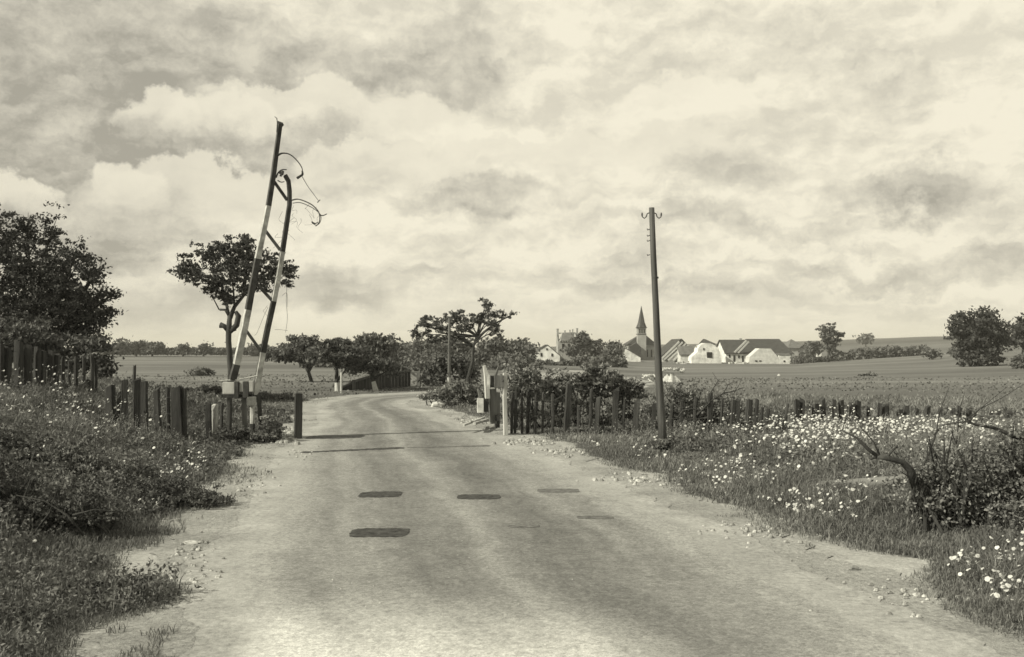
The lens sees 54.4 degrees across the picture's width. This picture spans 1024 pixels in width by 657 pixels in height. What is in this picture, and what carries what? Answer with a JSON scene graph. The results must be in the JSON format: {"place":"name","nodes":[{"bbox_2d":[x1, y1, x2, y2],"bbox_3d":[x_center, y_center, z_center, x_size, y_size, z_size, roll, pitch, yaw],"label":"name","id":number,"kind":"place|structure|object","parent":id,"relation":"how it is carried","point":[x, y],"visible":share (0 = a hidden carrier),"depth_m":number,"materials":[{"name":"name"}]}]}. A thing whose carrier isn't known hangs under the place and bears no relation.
{"place":"outdoors","nodes":[
{"label":"outdoors","id":0,"kind":"place"},
{"bbox_2d":[0,0,1023,346],"label":"sky","id":1,"kind":"structure","parent":0,"point":[856,165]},
{"bbox_2d":[3,336,1023,656],"bbox_3d":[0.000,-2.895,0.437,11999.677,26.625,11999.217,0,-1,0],"label":"ground","id":2,"kind":"structure","parent":0,"point":[937,370],"depth_m":59.23,"materials":[{"name":"soil"}]},
{"bbox_2d":[0,340,97,392],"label":"dark palisade","id":3,"kind":"object","parent":2,"relation":"on","point":[23,356],"visible":0.62,"depth_m":21.24,"materials":[{"name":"wood"}]},
{"bbox_2d":[0,200,126,358],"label":"tree","id":4,"kind":"object","parent":2,"relation":"on","point":[49,289],"visible":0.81,"depth_m":32.73,"materials":[{"name":"grey plant"}]},
{"bbox_2d":[0,309,126,380],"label":"hedge","id":5,"kind":"object","parent":2,"relation":"on","point":[24,333],"visible":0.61,"depth_m":26.77,"materials":[{"name":"grey plant"}]},
{"bbox_2d":[0,448,140,541],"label":"bramble","id":6,"kind":"object","parent":2,"relation":"on","point":[64,500],"visible":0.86,"depth_m":10.26,"materials":[{"name":"grey plant"}]},
{"bbox_2d":[16,484,117,535],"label":"dead branches","id":7,"kind":"object","parent":6,"relation":"on","point":[77,527],"visible":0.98,"depth_m":9.66,"materials":[{"name":"wood"}]},
{"bbox_2d":[0,408,167,490],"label":"bramble","id":8,"kind":"object","parent":2,"relation":"on","point":[73,452],"visible":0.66,"depth_m":13.04,"materials":[{"name":"grey plant"}]},
{"bbox_2d":[45,570,166,602],"bbox_3d":[-3.259,2.109,7.957,1.137,0.302,0.748,0,-1,0],"label":"bramble","id":9,"kind":"object","parent":2,"relation":"on","point":[118,583],"visible":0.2,"depth_m":7.93,"materials":[{"name":"grey plant"}]},
{"bbox_2d":[110,336,132,355],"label":"tree","id":10,"kind":"object","parent":2,"relation":"on","point":[119,345],"visible":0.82,"depth_m":258.39,"materials":[{"name":"grey plant"}]},
{"bbox_2d":[120,340,150,356],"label":"tree","id":11,"kind":"object","parent":2,"relation":"on","point":[134,346],"visible":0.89,"depth_m":258.26,"materials":[{"name":"grey plant"}]},
{"bbox_2d":[105,365,186,441],"bbox_3d":[-7.186,1.553,19.578,1.599,1.693,0.189,0,-1,0],"label":"bank fence","id":12,"kind":"object","parent":2,"relation":"on","point":[178,406],"visible":0.74,"depth_m":19.53,"materials":[{"name":"wood"}]},
{"bbox_2d":[138,340,168,356],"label":"tree","id":13,"kind":"object","parent":2,"relation":"on","point":[154,347],"visible":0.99,"depth_m":258.30,"materials":[{"name":"grey plant"}]},
{"bbox_2d":[105,472,237,509],"bbox_3d":[-4.234,2.035,12.411,1.606,0.492,1.044,0,-1,0],"label":"bramble","id":14,"kind":"object","parent":2,"relation":"on","point":[187,493],"visible":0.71,"depth_m":12.26,"materials":[{"name":"grey plant"}]},
{"bbox_2d":[176,342,190,356],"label":"tree","id":15,"kind":"object","parent":2,"relation":"on","point":[183,346],"visible":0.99,"depth_m":259.06,"materials":[{"name":"grey plant"}]},
{"bbox_2d":[183,365,216,375],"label":"field bush","id":16,"kind":"object","parent":2,"relation":"on","point":[197,371],"visible":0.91,"depth_m":69.48,"materials":[{"name":"grey plant"}]},
{"bbox_2d":[109,342,291,356],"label":"hedge","id":17,"kind":"object","parent":2,"relation":"on","point":[251,350],"visible":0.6,"depth_m":259.14,"materials":[{"name":"grey plant"}]},
{"bbox_2d":[197,341,213,356],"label":"tree","id":18,"kind":"object","parent":2,"relation":"on","point":[202,345],"visible":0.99,"depth_m":259.43,"materials":[{"name":"grey plant"}]},
{"bbox_2d":[212,404,217,437],"bbox_3d":[-6.189,2.006,20.719,0.116,0.878,0.117,0,-1,9],"label":"white stump","id":19,"kind":"object","parent":2,"relation":"on","point":[214,417],"visible":0.63,"depth_m":20.67,"materials":[{"name":"wood"}]},
{"bbox_2d":[205,401,230,440],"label":"barrier side stakes","id":20,"kind":"object","parent":2,"relation":"on","point":[208,416],"visible":0.72,"depth_m":20.53,"materials":[{"name":"wood"}]},
{"bbox_2d":[167,233,299,381],"bbox_3d":[-12.041,-0.690,42.871,5.745,7.056,3.153,0,-1,0],"label":"pruned tree","id":21,"kind":"object","parent":2,"relation":"on","point":[231,265],"visible":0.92,"depth_m":42.85,"materials":[{"name":"grey plant"}]},
{"bbox_2d":[187,383,304,400],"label":"shrub","id":22,"kind":"object","parent":2,"relation":"on","point":[264,395],"visible":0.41,"depth_m":36.21,"materials":[{"name":"grey plant"}]},
{"bbox_2d":[212,414,287,442],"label":"bramble","id":23,"kind":"object","parent":2,"relation":"on","point":[268,431],"visible":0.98,"depth_m":20.48,"materials":[{"name":"grey plant"}]},
{"bbox_2d":[219,117,326,438],"bbox_3d":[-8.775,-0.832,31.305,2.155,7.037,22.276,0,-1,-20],"label":"level crossing barrier","id":24,"kind":"object","parent":2,"relation":"on","point":[231,390],"visible":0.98,"depth_m":21.21,"materials":[{"name":"paint"}]},
{"bbox_2d":[257,332,322,381],"bbox_3d":[-12.118,1.668,55.850,4.231,2.928,2.975,0,-1,-20],"label":"orchard tree","id":25,"kind":"object","parent":2,"relation":"on","point":[295,350],"visible":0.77,"depth_m":55.70,"materials":[{"name":"grey plant"}]},
{"bbox_2d":[294,392,302,438],"bbox_3d":[-4.568,1.965,21.269,0.167,1.203,0.159,0,-1,-20],"label":"road post","id":26,"kind":"object","parent":2,"relation":"on","point":[298,406],"visible":0.68,"depth_m":21.20,"materials":[{"name":"wood"}]},
{"bbox_2d":[301,350,334,367],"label":"woodland tree","id":27,"kind":"object","parent":2,"relation":"on","point":[324,364],"visible":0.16,"depth_m":107.99,"materials":[{"name":"grey plant"}]},
{"bbox_2d":[306,337,366,391],"bbox_3d":[-7.745,1.596,43.597,2.666,2.525,2.227,0,-1,0],"label":"orchard tree","id":28,"kind":"object","parent":2,"relation":"on","point":[340,355],"visible":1,"depth_m":43.30,"materials":[{"name":"grey plant"}]},
{"bbox_2d":[344,331,403,372],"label":"round tree","id":29,"kind":"object","parent":2,"relation":"on","point":[373,343],"visible":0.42,"depth_m":79.18,"materials":[{"name":"grey plant"}]},
{"bbox_2d":[345,352,407,390],"bbox_3d":[-6.105,1.950,44.045,2.973,1.860,2.139,0,-1,0],"label":"orchard tree","id":30,"kind":"object","parent":2,"relation":"on","point":[373,365],"visible":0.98,"depth_m":43.70,"materials":[{"name":"black plant"}]},
{"bbox_2d":[342,370,418,389],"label":"boarded parapet","id":31,"kind":"structure","parent":2,"relation":"on","point":[366,383],"depth_m":46.83,"materials":[{"name":"wood"}]},
{"bbox_2d":[387,341,420,362],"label":"woodland tree","id":32,"kind":"object","parent":2,"relation":"on","point":[406,349],"visible":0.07,"depth_m":119.31,"materials":[{"name":"grey plant"}]},
{"bbox_2d":[396,349,434,370],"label":"woodland tree","id":33,"kind":"object","parent":2,"relation":"on","point":[411,365],"visible":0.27,"depth_m":89.01,"materials":[{"name":"grey plant"}]},
{"bbox_2d":[411,371,428,385],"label":"broken gate","id":34,"kind":"structure","parent":2,"relation":"on","point":[413,374],"depth_m":49.92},
{"bbox_2d":[401,335,440,355],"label":"woodland tree","id":35,"kind":"object","parent":2,"relation":"on","point":[417,346],"visible":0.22,"depth_m":124.41,"materials":[{"name":"grey plant"}]},
{"bbox_2d":[412,340,458,361],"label":"woodland tree","id":36,"kind":"object","parent":2,"relation":"on","point":[429,350],"visible":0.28,"depth_m":117.32,"materials":[{"name":"grey plant"}]},
{"bbox_2d":[431,401,444,406],"bbox_3d":[-2.420,2.488,32.375,0.468,0.248,0.257,0,-1,0],"label":"stone","id":37,"kind":"object","parent":2,"relation":"on","point":[437,404],"visible":0.78,"depth_m":32.28,"materials":[{"name":"stone"}]},
{"bbox_2d":[416,350,481,386],"bbox_3d":[-3.157,2.037,49.909,3.350,2.203,2.696,0,-1,0],"label":"dark shrub","id":38,"kind":"object","parent":2,"relation":"on","point":[437,365],"visible":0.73,"depth_m":49.56,"materials":[{"name":"grey plant"}]},
{"bbox_2d":[447,318,451,383],"bbox_3d":[-2.958,1.183,46.978,0.271,3.333,0.177,0,-1,22],"label":"distant pole","id":39,"kind":"object","parent":2,"relation":"on","point":[449,321],"visible":0.77,"depth_m":46.93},
{"bbox_2d":[416,379,488,405],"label":"shrub","id":40,"kind":"object","parent":2,"relation":"on","point":[461,392],"visible":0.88,"depth_m":32.72,"materials":[{"name":"grey plant"}]},
{"bbox_2d":[441,336,478,356],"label":"woodland tree","id":41,"kind":"object","parent":2,"relation":"on","point":[462,348],"visible":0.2,"depth_m":120.62,"materials":[{"name":"grey plant"}]},
{"bbox_2d":[408,297,519,383],"bbox_3d":[-2.323,0.703,48.001,5.402,4.474,1.296,0,-1,0],"label":"sparse tree","id":42,"kind":"object","parent":2,"relation":"on","point":[478,319],"visible":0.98,"depth_m":47.92,"materials":[{"name":"grey plant"}]},
{"bbox_2d":[463,347,507,369],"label":"woodland tree","id":43,"kind":"object","parent":2,"relation":"on","point":[483,359],"visible":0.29,"depth_m":98.88,"materials":[{"name":"grey plant"}]},
{"bbox_2d":[472,334,515,360],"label":"woodland tree","id":44,"kind":"object","parent":2,"relation":"on","point":[491,346],"visible":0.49,"depth_m":128.64,"materials":[{"name":"grey plant"}]},
{"bbox_2d":[0,368,1023,656],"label":"weeds","id":45,"kind":"object","parent":2,"relation":"on","point":[10,606],"visible":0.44,"depth_m":13.73,"materials":[{"name":"grey plant"}]},
{"bbox_2d":[0,375,1023,656],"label":"dry grass","id":46,"kind":"structure","parent":2,"relation":"on","point":[764,431],"depth_m":16.14,"materials":[{"name":"plant"}]},
{"bbox_2d":[0,360,1023,599],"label":"wildflowers","id":47,"kind":"object","parent":2,"relation":"on","point":[1006,586],"visible":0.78,"depth_m":15.71,"materials":[{"name":"white plant"}]},
{"bbox_2d":[0,370,1023,656],"bbox_3d":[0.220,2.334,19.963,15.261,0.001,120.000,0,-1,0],"label":"gravel verge","id":48,"kind":"structure","parent":2,"relation":"on","point":[214,522],"depth_m":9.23,"materials":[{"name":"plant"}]},
{"bbox_2d":[182,540,198,543],"bbox_3d":[-3.234,2.158,10.024,0.175,0.055,0.094,0,-1,0],"label":"stone","id":49,"kind":"object","parent":48,"relation":"on","point":[191,542],"visible":0.84,"depth_m":10.00,"materials":[{"name":"stone"}]},
{"bbox_2d":[463,416,488,425],"bbox_3d":[-0.787,2.207,23.505,0.293,0.213,1.966,0,-1,11],"label":"plank pile","id":50,"kind":"object","parent":48,"relation":"on","point":[477,421],"visible":0.95,"depth_m":23.20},
{"bbox_2d":[477,365,507,434],"bbox_3d":[-0.459,1.601,22.147,0.660,1.570,0.434,1,-1,-36],"label":"crossing barrier post","id":51,"kind":"object","parent":48,"relation":"on","point":[491,385],"visible":1,"depth_m":22.14,"materials":[{"name":"white paint"}]},
{"bbox_2d":[849,565,859,570],"bbox_3d":[3.036,2.137,8.854,0.102,0.066,0.086,0,-1,0],"label":"stone","id":52,"kind":"object","parent":48,"relation":"on","point":[853,567],"visible":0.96,"depth_m":8.82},
{"bbox_2d":[1,367,1023,606],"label":"flower stalks","id":53,"kind":"object","parent":2,"relation":"on","point":[810,434],"visible":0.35,"depth_m":16.91,"materials":[{"name":"grey plant"}]},
{"bbox_2d":[496,339,539,359],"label":"woodland tree","id":54,"kind":"object","parent":2,"relation":"on","point":[523,348],"visible":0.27,"depth_m":128.85,"materials":[{"name":"grey plant"}]},
{"bbox_2d":[481,351,557,369],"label":"woodland tree","id":55,"kind":"object","parent":2,"relation":"on","point":[521,361],"visible":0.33,"depth_m":94.02,"materials":[{"name":"grey plant"}]},
{"bbox_2d":[415,352,627,367],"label":"village hedge","id":56,"kind":"object","parent":2,"relation":"on","point":[612,360],"visible":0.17,"depth_m":148.29,"materials":[{"name":"plant"}]},
{"bbox_2d":[508,337,539,358],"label":"woodland tree","id":57,"kind":"object","parent":2,"relation":"on","point":[525,339],"visible":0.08,"depth_m":139.50,"materials":[{"name":"grey plant"}]},
{"bbox_2d":[498,361,563,428],"bbox_3d":[0.417,1.627,24.223,1.777,1.703,1.408,0,-1,-26],"label":"shrub","id":58,"kind":"object","parent":2,"relation":"on","point":[521,385],"visible":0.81,"depth_m":24.02,"materials":[{"name":"grey plant"}]},
{"bbox_2d":[534,345,560,361],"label":"house","id":59,"kind":"structure","parent":2,"relation":"on","point":[548,352],"depth_m":204.94,"materials":[{"name":"white paint"}]},
{"bbox_2d":[556,328,587,360],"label":"gutted house","id":60,"kind":"structure","parent":2,"relation":"on","point":[565,337],"depth_m":215.60,"materials":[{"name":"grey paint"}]},
{"bbox_2d":[559,330,597,356],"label":"village tree","id":61,"kind":"object","parent":2,"relation":"on","point":[581,343],"visible":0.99,"depth_m":188.96,"materials":[{"name":"grey plant"}]},
{"bbox_2d":[538,354,620,426],"bbox_3d":[1.576,1.547,24.664,2.246,1.878,1.468,0,-1,0],"label":"shrub","id":62,"kind":"object","parent":2,"relation":"on","point":[598,376],"visible":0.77,"depth_m":24.43,"materials":[{"name":"grey plant"}]},
{"bbox_2d":[590,338,605,355],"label":"village tree","id":63,"kind":"object","parent":2,"relation":"on","point":[598,342],"visible":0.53,"depth_m":189.14,"materials":[{"name":"grey plant"}]},
{"bbox_2d":[599,340,626,358],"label":"village tree","id":64,"kind":"object","parent":2,"relation":"on","point":[612,347],"visible":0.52,"depth_m":183.89,"materials":[{"name":"grey plant"}]},
{"bbox_2d":[595,369,648,424],"bbox_3d":[2.720,1.770,24.860,1.518,1.487,1.312,0,-1,0],"label":"shrub","id":65,"kind":"object","parent":2,"relation":"on","point":[630,388],"visible":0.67,"depth_m":24.88,"materials":[{"name":"grey plant"}]},
{"bbox_2d":[510,383,739,433],"bbox_3d":[2.594,1.915,22.688,5.283,1.342,0.159,0,-1,-3],"label":"roadside fence","id":66,"kind":"object","parent":2,"relation":"on","point":[735,407],"visible":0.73,"depth_m":22.61,"materials":[{"name":"wood"}]},
{"bbox_2d":[622,347,640,361],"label":"house","id":67,"kind":"structure","parent":2,"relation":"on","point":[631,356],"depth_m":249.91,"materials":[{"name":"white paint"}]},
{"bbox_2d":[623,306,653,359],"bbox_3d":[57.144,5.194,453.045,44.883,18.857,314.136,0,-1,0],"label":"village church","id":68,"kind":"structure","parent":2,"relation":"on","point":[641,344],"depth_m":298.95,"materials":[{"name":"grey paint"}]},
{"bbox_2d":[642,374,654,381],"bbox_3d":[8.024,3.031,57.975,1.028,0.796,0.958,0,-1,0],"label":"rubble heap","id":69,"kind":"object","parent":2,"relation":"on","point":[649,375],"visible":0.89,"depth_m":57.78,"materials":[{"name":"stone"}]},
{"bbox_2d":[641,207,666,438],"bbox_3d":[2.778,0.051,19.402,0.510,4.828,0.162,0,-1,0],"label":"telegraph pole","id":70,"kind":"object","parent":2,"relation":"on","point":[661,418],"visible":0.97,"depth_m":19.35,"materials":[{"name":"wood"}]},
{"bbox_2d":[642,436,683,451],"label":"shrub","id":71,"kind":"object","parent":2,"relation":"on","point":[661,444],"visible":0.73,"depth_m":18.54,"materials":[{"name":"grey plant"}]},
{"bbox_2d":[652,339,688,361],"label":"ruined barn","id":72,"kind":"structure","parent":2,"relation":"on","point":[668,352],"depth_m":261.90,"materials":[{"name":"grey paint"}]},
{"bbox_2d":[662,367,684,381],"bbox_3d":[9.539,2.913,59.931,1.874,1.179,1.764,0,-1,0],"label":"rubble heap","id":73,"kind":"object","parent":2,"relation":"on","point":[670,377],"visible":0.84,"depth_m":59.64,"materials":[{"name":"stone"}]},
{"bbox_2d":[630,381,726,426],"bbox_3d":[3.859,1.842,23.533,2.245,1.279,1.353,0,-1,-13],"label":"shrub","id":74,"kind":"object","parent":2,"relation":"on","point":[686,397],"visible":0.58,"depth_m":23.34,"materials":[{"name":"grey plant"}]},
{"bbox_2d":[675,346,693,361],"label":"house","id":75,"kind":"structure","parent":2,"relation":"on","point":[684,353],"depth_m":257.36,"materials":[{"name":"paint"}]},
{"bbox_2d":[654,372,741,420],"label":"dead branches","id":76,"kind":"object","parent":2,"relation":"on","point":[706,405],"visible":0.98,"depth_m":21.17,"materials":[{"name":"wood"}]},
{"bbox_2d":[688,339,720,362],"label":"ruined house","id":77,"kind":"structure","parent":2,"relation":"on","point":[706,351],"depth_m":245.93,"materials":[{"name":"white paint"}]},
{"bbox_2d":[689,390,758,426],"bbox_3d":[5.051,1.976,23.631,1.916,1.022,1.295,0,-1,0],"label":"shrub","id":78,"kind":"object","parent":2,"relation":"on","point":[727,400],"visible":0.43,"depth_m":23.57,"materials":[{"name":"grey plant"}]},
{"bbox_2d":[716,338,753,362],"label":"long farmhouse","id":79,"kind":"object","parent":2,"relation":"on","point":[734,351],"visible":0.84,"depth_m":257.56,"materials":[{"name":"white paint"}]},
{"bbox_2d":[745,348,778,363],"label":"ruined gable","id":80,"kind":"structure","parent":2,"relation":"on","point":[761,356],"depth_m":239.92,"materials":[{"name":"paint"}]},
{"bbox_2d":[744,398,788,435],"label":"leaning stakes","id":81,"kind":"object","parent":2,"relation":"on","point":[749,408],"visible":0.51,"depth_m":20.94,"materials":[{"name":"wood"}]},
{"bbox_2d":[745,339,793,355],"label":"roof","id":82,"kind":"structure","parent":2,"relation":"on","point":[777,346],"depth_m":270.61,"materials":[{"name":"tile"}]},
{"bbox_2d":[776,354,790,363],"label":"shed","id":83,"kind":"structure","parent":2,"relation":"on","point":[784,359],"depth_m":239.91,"materials":[{"name":"white paint"}]},
{"bbox_2d":[784,339,801,356],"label":"house","id":84,"kind":"structure","parent":2,"relation":"on","point":[793,346],"depth_m":310.61,"materials":[{"name":"grey paint"}]},
{"bbox_2d":[790,349,834,363],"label":"wall side hedge","id":85,"kind":"object","parent":2,"relation":"on","point":[803,357],"depth_m":233.97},
{"bbox_2d":[801,341,826,362],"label":"field bush","id":86,"kind":"object","parent":2,"relation":"on","point":[815,348],"visible":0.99,"depth_m":229.06,"materials":[{"name":"grey plant"}]},
{"bbox_2d":[815,322,845,361],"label":"tall field tree","id":87,"kind":"object","parent":2,"relation":"on","point":[830,344],"visible":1,"depth_m":224.36,"materials":[{"name":"grey plant"}]},
{"bbox_2d":[819,474,907,488],"bbox_3d":[4.455,1.941,12.620,1.084,0.266,0.183,0,-1,26],"label":"fallen log","id":88,"kind":"object","parent":2,"relation":"on","point":[899,477],"visible":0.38,"depth_m":12.50,"materials":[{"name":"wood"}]},
{"bbox_2d":[852,333,874,346],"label":"field bush","id":89,"kind":"object","parent":2,"relation":"on","point":[865,339],"visible":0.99,"depth_m":498.36,"materials":[{"name":"grey plant"}]},
{"bbox_2d":[857,371,879,375],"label":"field bush","id":90,"kind":"object","parent":2,"relation":"on","point":[870,374],"visible":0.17,"depth_m":74.82,"materials":[{"name":"grey plant"}]},
{"bbox_2d":[833,344,929,360],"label":"field hedge","id":91,"kind":"object","parent":2,"relation":"on","point":[887,351],"visible":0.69,"depth_m":232.44,"materials":[{"name":"plant"}]},
{"bbox_2d":[793,397,1022,421],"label":"field fence","id":92,"kind":"object","parent":2,"relation":"on","point":[799,405],"visible":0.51,"depth_m":25.04,"materials":[{"name":"wood"}]},
{"bbox_2d":[841,384,1023,532],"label":"bramble","id":93,"kind":"object","parent":2,"relation":"on","point":[945,500],"visible":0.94,"depth_m":10.31,"materials":[{"name":"grey plant"}]},
{"bbox_2d":[922,348,942,359],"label":"field bush","id":94,"kind":"object","parent":2,"relation":"on","point":[932,354],"visible":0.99,"depth_m":179.32,"materials":[{"name":"grey plant"}]},
{"bbox_2d":[946,346,959,359],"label":"field bush","id":95,"kind":"object","parent":2,"relation":"on","point":[952,351],"visible":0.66,"depth_m":159.52,"materials":[{"name":"grey plant"}]},
{"bbox_2d":[943,305,1021,366],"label":"hillside tree","id":96,"kind":"object","parent":2,"relation":"on","point":[984,336],"visible":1,"depth_m":119.14,"materials":[{"name":"grey plant"}]},
{"bbox_2d":[1001,312,1023,352],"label":"edge tree","id":97,"kind":"object","parent":2,"relation":"on","point":[1017,336],"visible":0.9,"depth_m":129.50,"materials":[{"name":"grey plant"}]},
{"bbox_2d":[1005,352,1023,368],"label":"young tree","id":98,"kind":"object","parent":2,"relation":"on","point":[1017,363],"visible":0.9,"depth_m":94.72,"materials":[{"name":"grey plant"}]},
{"bbox_2d":[79,374,1023,422],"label":"field grass","id":99,"kind":"structure","parent":0,"point":[706,391],"depth_m":51.06,"materials":[{"name":"plant"}]},
{"bbox_2d":[178,370,1004,656],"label":"road","id":100,"kind":"structure","parent":0,"point":[649,575],"depth_m":8.71,"materials":[{"name":"asphalt"}]},
{"bbox_2d":[304,435,364,438],"bbox_3d":[-3.838,2.353,21.613,1.347,0.002,0.819,0,-1,-15],"label":"road patch","id":101,"kind":"object","parent":100,"relation":"on","point":[334,436],"visible":1,"depth_m":21.70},
{"bbox_2d":[300,447,403,452],"bbox_3d":[-3.015,2.307,18.918,2.038,0.001,0.335,0,-1,-25],"label":"tar seam","id":102,"kind":"object","parent":100,"relation":"on","point":[356,449],"visible":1,"depth_m":18.99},
{"bbox_2d":[349,528,409,536],"bbox_3d":[-1.405,2.164,10.567,0.635,0.002,0.540,0,-1,0],"label":"road patch","id":103,"kind":"object","parent":100,"relation":"on","point":[379,532],"visible":1,"depth_m":10.55,"materials":[{"name":"asphalt"}]},
{"bbox_2d":[358,491,401,496],"bbox_3d":[-1.754,2.210,13.279,0.572,0.002,0.561,0,-1,0],"label":"road patch","id":104,"kind":"object","parent":100,"relation":"on","point":[382,494],"visible":1,"depth_m":13.25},
{"bbox_2d":[407,445,489,447],"bbox_3d":[-1.236,2.318,19.562,1.651,0.001,0.243,0,-1,-12],"label":"tar seam","id":105,"kind":"object","parent":100,"relation":"on","point":[448,446],"visible":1,"depth_m":19.55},
{"bbox_2d":[457,494,500,498],"bbox_3d":[-0.432,2.207,13.062,0.581,0.002,0.445,0,-1,0],"label":"road patch","id":106,"kind":"object","parent":100,"relation":"on","point":[479,496],"visible":1,"depth_m":13.07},
{"bbox_2d":[508,525,539,526],"bbox_3d":[0.129,2.170,10.934,0.360,0.002,0.154,0,-1,0],"label":"road patch","id":107,"kind":"object","parent":100,"relation":"on","point":[523,525],"visible":1,"depth_m":10.96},
{"bbox_2d":[537,488,579,492],"bbox_3d":[0.634,2.216,13.625,0.584,0.002,0.377,0,-1,0],"label":"road patch","id":108,"kind":"object","parent":100,"relation":"on","point":[557,490],"visible":1,"depth_m":13.61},
{"bbox_2d":[577,515,612,518],"bbox_3d":[0.960,2.180,11.507,0.431,0.002,0.234,0,-1,0],"label":"road patch","id":109,"kind":"object","parent":100,"relation":"on","point":[596,517],"visible":1,"depth_m":11.48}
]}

